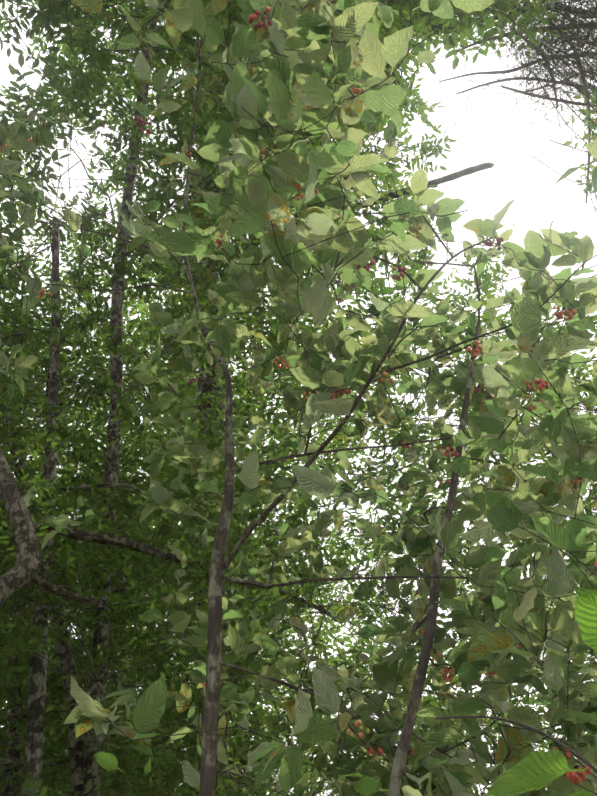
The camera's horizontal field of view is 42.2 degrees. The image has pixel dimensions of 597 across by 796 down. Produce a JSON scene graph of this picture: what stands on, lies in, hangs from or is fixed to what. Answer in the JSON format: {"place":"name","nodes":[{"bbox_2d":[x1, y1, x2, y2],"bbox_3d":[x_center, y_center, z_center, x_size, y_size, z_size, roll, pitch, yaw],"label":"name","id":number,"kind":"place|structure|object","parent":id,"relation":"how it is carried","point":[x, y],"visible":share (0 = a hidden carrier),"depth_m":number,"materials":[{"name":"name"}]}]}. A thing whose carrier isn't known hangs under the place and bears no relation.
{"place":"outdoors","nodes":[
{"label":"outdoors","id":0,"kind":"place"},
{"bbox_2d":[0,0,596,795],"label":"whitebeam","id":1,"kind":"object","parent":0,"point":[274,94],"depth_m":2.39,"materials":[{"name":"green plant"}]},
{"bbox_2d":[0,0,596,783],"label":"berries","id":2,"kind":"object","parent":1,"relation":"attached to","point":[570,776],"visible":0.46,"depth_m":2.26,"materials":[{"name":"red plant"}]},
{"bbox_2d":[94,588,596,795],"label":"leaves","id":3,"kind":"object","parent":1,"relation":"on","point":[535,770],"visible":0.96,"depth_m":0.67,"materials":[{"name":"green plant"}]},
{"bbox_2d":[434,715,596,772],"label":"twig","id":4,"kind":"object","parent":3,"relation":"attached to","point":[582,759],"visible":1,"depth_m":0.64,"materials":[{"name":"brown wood"}]},
{"bbox_2d":[0,0,596,795],"bbox_3d":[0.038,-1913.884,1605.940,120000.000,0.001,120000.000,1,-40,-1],"label":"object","id":5,"kind":"object","parent":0,"point":[526,182],"visible":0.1,"depth_m":2898.23,"materials":[{"name":"white"}]},
{"bbox_2d":[371,0,596,208],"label":"branches","id":6,"kind":"object","parent":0,"point":[558,22],"depth_m":8.35,"materials":[{"name":"wood"}]},
{"bbox_3d":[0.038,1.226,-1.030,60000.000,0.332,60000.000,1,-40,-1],"label":"ground","id":7,"kind":"structure","parent":0,"visible":0},
{"bbox_2d":[0,421,330,614],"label":"leaning limb","id":8,"kind":"object","parent":7,"relation":"on","point":[19,574],"visible":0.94,"depth_m":3.37,"materials":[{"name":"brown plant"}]},
{"bbox_2d":[0,0,596,795],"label":"wood","id":9,"kind":"object","parent":7,"relation":"on","point":[94,74],"depth_m":5.68,"materials":[{"name":"green plant"}]},
{"bbox_2d":[253,153,494,245],"bbox_3d":[0.201,-2.014,8.639,0.310,2.351,4.186,31,-49,-31],"label":"dead limb","id":10,"kind":"object","parent":9,"relation":"attached to","point":[463,172],"visible":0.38,"depth_m":7.08,"materials":[{"name":"grey wood"}]}
]}

